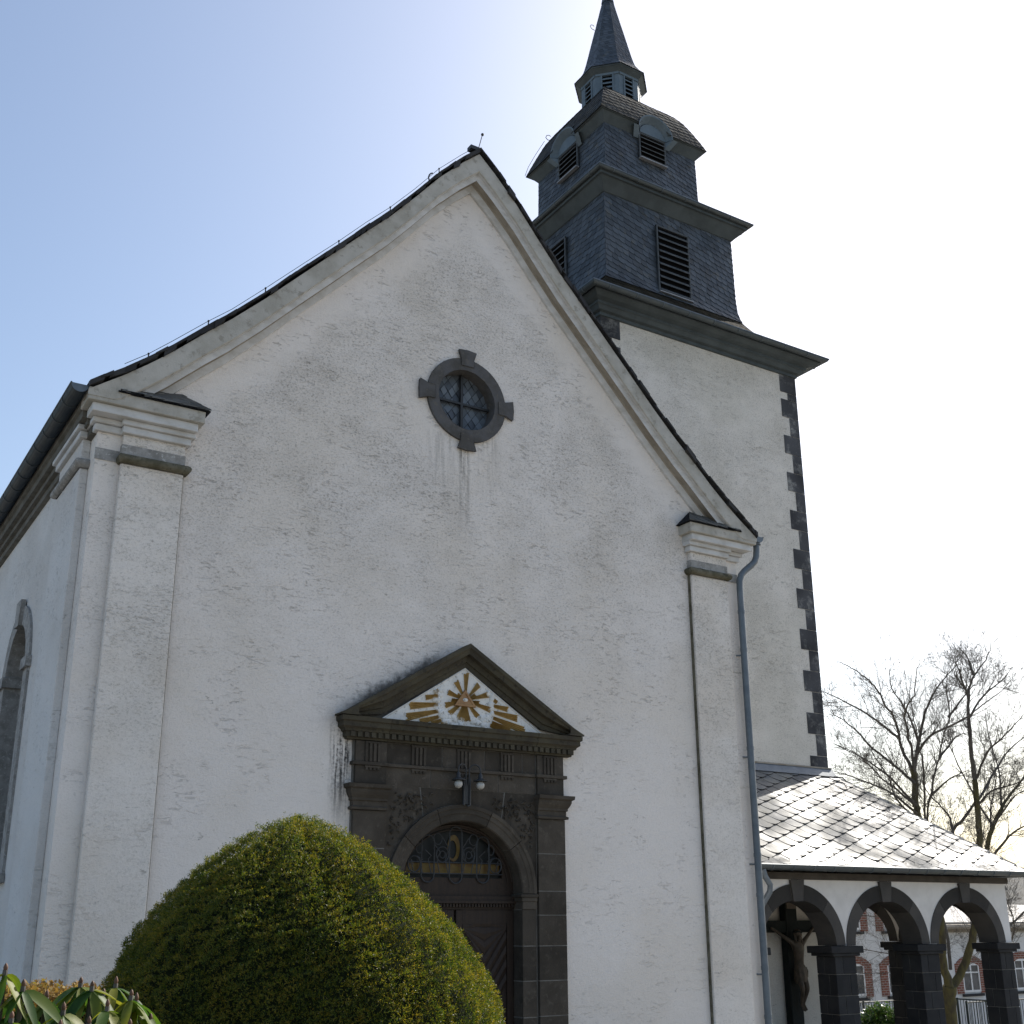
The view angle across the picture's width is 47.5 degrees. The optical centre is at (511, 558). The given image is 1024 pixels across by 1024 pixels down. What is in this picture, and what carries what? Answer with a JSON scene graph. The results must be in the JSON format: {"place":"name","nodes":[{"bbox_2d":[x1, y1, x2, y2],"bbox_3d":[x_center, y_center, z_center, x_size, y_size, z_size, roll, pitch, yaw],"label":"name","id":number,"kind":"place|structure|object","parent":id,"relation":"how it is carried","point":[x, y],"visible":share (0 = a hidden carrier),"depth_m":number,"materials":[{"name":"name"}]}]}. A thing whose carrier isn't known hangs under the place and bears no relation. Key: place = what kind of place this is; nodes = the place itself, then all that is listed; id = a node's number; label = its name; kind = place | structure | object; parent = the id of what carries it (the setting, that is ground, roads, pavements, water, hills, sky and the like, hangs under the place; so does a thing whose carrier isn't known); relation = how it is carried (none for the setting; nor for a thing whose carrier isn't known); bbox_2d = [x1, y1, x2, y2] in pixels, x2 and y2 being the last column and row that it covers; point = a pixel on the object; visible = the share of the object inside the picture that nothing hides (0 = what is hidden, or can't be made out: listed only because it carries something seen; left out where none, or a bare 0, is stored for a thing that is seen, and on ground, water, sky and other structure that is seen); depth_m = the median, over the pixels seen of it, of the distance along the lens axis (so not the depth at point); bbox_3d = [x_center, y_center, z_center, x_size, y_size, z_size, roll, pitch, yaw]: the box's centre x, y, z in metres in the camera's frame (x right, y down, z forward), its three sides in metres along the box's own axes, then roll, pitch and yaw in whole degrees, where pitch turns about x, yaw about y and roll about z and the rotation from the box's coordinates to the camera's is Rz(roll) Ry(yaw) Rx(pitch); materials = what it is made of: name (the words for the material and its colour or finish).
{"place":"outdoors","nodes":[
{"label":"outdoors","id":0,"kind":"place"},
{"bbox_2d":[0,0,1023,867],"label":"sky","id":1,"kind":"structure","parent":0,"point":[164,164],"materials":[{"name":"blue"}]},
{"bbox_3d":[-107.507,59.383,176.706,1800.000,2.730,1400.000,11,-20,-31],"label":"ground","id":2,"kind":"structure","parent":0,"visible":0},
{"bbox_2d":[2,977,105,1021],"bbox_3d":[-3.650,4.120,7.652,4.104,2.538,0.949,11,-20,-31],"label":"hedge","id":3,"kind":"object","parent":2,"relation":"on","point":[52,988],"visible":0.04,"depth_m":8.12,"materials":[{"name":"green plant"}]},
{"bbox_2d":[0,963,160,1023],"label":"rhododendron","id":4,"kind":"object","parent":2,"relation":"on","point":[95,1006],"visible":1,"depth_m":2.90,"materials":[{"name":"green plant"}]},
{"bbox_2d":[100,812,505,1023],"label":"clipped yew","id":5,"kind":"object","parent":2,"relation":"on","point":[294,920],"visible":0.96,"depth_m":5.79,"materials":[{"name":"green plant"}]},
{"bbox_2d":[0,133,771,1023],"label":"church","id":6,"kind":"structure","parent":2,"relation":"on","point":[376,533],"depth_m":17.48,"materials":[{"name":"white paint"}]},
{"bbox_2d":[0,599,32,882],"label":"window","id":7,"kind":"structure","parent":6,"relation":"in","point":[14,680],"depth_m":18.26,"materials":[{"name":"grey glass"}]},
{"bbox_2d":[403,823,515,1023],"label":"door","id":8,"kind":"structure","parent":6,"relation":"in","point":[464,872],"depth_m":16.88,"materials":[{"name":"brown wood"}]},
{"bbox_2d":[418,349,513,451],"bbox_3d":[-0.819,-2.528,19.043,1.770,1.778,0.391,11,-20,-31],"label":"round window","id":9,"kind":"structure","parent":6,"relation":"in","point":[466,401],"depth_m":19.08,"materials":[{"name":"grey stone"}]},
{"bbox_2d":[451,763,487,806],"bbox_3d":[-0.620,3.298,16.893,0.586,0.616,0.221,11,-20,-31],"label":"wall lamp","id":10,"kind":"object","parent":6,"relation":"attached to","point":[464,783],"visible":1,"depth_m":16.92,"materials":[{"name":"grey metal"}]},
{"bbox_2d":[525,0,836,1023],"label":"bell tower","id":11,"kind":"structure","parent":2,"relation":"on","point":[635,234],"depth_m":29.51,"materials":[{"name":"stone"}]},
{"bbox_2d":[550,236,566,273],"bbox_3d":[1.125,-7.534,31.298,0.110,2.020,1.120,11,-20,-31],"label":"louvre window","id":12,"kind":"structure","parent":11,"relation":"in","point":[559,249],"depth_m":31.21,"materials":[{"name":"grey wood"}]},
{"bbox_2d":[547,127,581,183],"bbox_3d":[1.689,-11.406,32.905,0.655,1.446,1.550,11,-20,-31],"label":"louvre window","id":13,"kind":"structure","parent":11,"relation":"in","point":[564,155],"depth_m":32.87,"materials":[{"name":"wood"}]},
{"bbox_2d":[633,115,676,169],"bbox_3d":[3.826,-11.561,32.449,1.550,1.446,0.655,11,-20,-31],"label":"louvre window","id":14,"kind":"structure","parent":11,"relation":"in","point":[653,138],"depth_m":32.35,"materials":[{"name":"wood"}]},
{"bbox_2d":[655,224,693,302],"bbox_3d":[4.277,-7.763,30.625,1.120,2.020,0.110,11,-20,-31],"label":"louvre window","id":15,"kind":"structure","parent":11,"relation":"in","point":[672,247],"depth_m":30.64,"materials":[{"name":"grey wood"}]},
{"bbox_2d":[853,908,892,1013],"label":"house","id":16,"kind":"structure","parent":2,"relation":"on","point":[886,993],"depth_m":39.79,"materials":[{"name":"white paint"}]},
{"bbox_2d":[856,912,867,933],"bbox_3d":[11.551,12.076,39.774,1.670,1.510,0.110,11,-20,-31],"label":"window","id":17,"kind":"structure","parent":16,"relation":"in","point":[863,924],"depth_m":39.94,"materials":[{"name":"red brick"}]},
{"bbox_2d":[855,956,873,1000],"bbox_3d":[11.562,14.136,39.124,1.670,1.430,0.110,11,-20,-31],"label":"window","id":18,"kind":"structure","parent":16,"relation":"in","point":[862,990],"depth_m":39.34,"materials":[{"name":"red brick"}]},
{"bbox_2d":[874,913,887,933],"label":"window","id":19,"kind":"structure","parent":16,"relation":"in","point":[877,918],"depth_m":40.37,"materials":[{"name":"red brick"}]},
{"bbox_2d":[879,956,892,998],"bbox_3d":[13.337,14.465,40.197,1.670,1.430,0.110,11,-20,-31],"label":"window","id":20,"kind":"structure","parent":16,"relation":"in","point":[887,987],"depth_m":39.86,"materials":[{"name":"red brick"}]},
{"bbox_2d":[860,1000,893,1011],"bbox_3d":[10.567,14.236,34.255,6.825,2.240,0.050,11,-20,-31],"label":"railing","id":21,"kind":"object","parent":2,"relation":"on","point":[863,1005],"visible":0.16,"depth_m":34.65,"materials":[{"name":"grey metal"}]},
{"bbox_2d":[861,1001,894,1023],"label":"laurel bush","id":22,"kind":"object","parent":2,"relation":"on","point":[880,1013],"visible":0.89,"depth_m":32.17,"materials":[{"name":"green plant"}]},
{"bbox_2d":[755,761,1023,1023],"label":"arcade porch","id":23,"kind":"object","parent":2,"relation":"on","point":[909,879],"visible":0.73,"depth_m":24.63,"materials":[{"name":"grey stone"}]},
{"bbox_2d":[766,902,814,1023],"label":"crucifix","id":24,"kind":"object","parent":23,"relation":"on","point":[788,928],"visible":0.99,"depth_m":25.10,"materials":[{"name":"brown wood"}]},
{"bbox_2d":[819,613,1023,1023],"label":"bare tree","id":25,"kind":"object","parent":2,"relation":"on","point":[950,985],"visible":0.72,"depth_m":32.11,"materials":[{"name":"brown plant"}]},
{"bbox_2d":[921,681,1023,942],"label":"bare tree","id":26,"kind":"object","parent":2,"relation":"on","point":[999,813],"visible":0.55,"depth_m":36.26,"materials":[{"name":"brown plant"}]},
{"bbox_2d":[956,997,988,1023],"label":"railing","id":27,"kind":"object","parent":2,"relation":"on","point":[958,1010],"visible":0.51,"depth_m":35.67,"materials":[{"name":"grey metal"}]},
{"bbox_2d":[941,905,1023,1023],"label":"house","id":28,"kind":"structure","parent":2,"relation":"on","point":[974,988],"depth_m":42.30,"materials":[{"name":"white paint"}]},
{"bbox_2d":[954,956,985,996],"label":"window","id":29,"kind":"structure","parent":28,"relation":"in","point":[976,984],"depth_m":42.18,"materials":[{"name":"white brick"}]},
{"bbox_2d":[1013,951,1023,993],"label":"window","id":30,"kind":"structure","parent":28,"relation":"in","point":[1019,963],"depth_m":43.70,"materials":[{"name":"white brick"}]},
{"bbox_2d":[965,998,1023,1023],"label":"railing","id":31,"kind":"object","parent":2,"relation":"on","point":[967,1012],"visible":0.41,"depth_m":36.15,"materials":[{"name":"grey metal"}]},
{"bbox_2d":[1004,877,1023,904],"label":"house","id":32,"kind":"structure","parent":2,"relation":"on","point":[1020,893],"depth_m":63.41,"materials":[{"name":"paint"}]}
]}

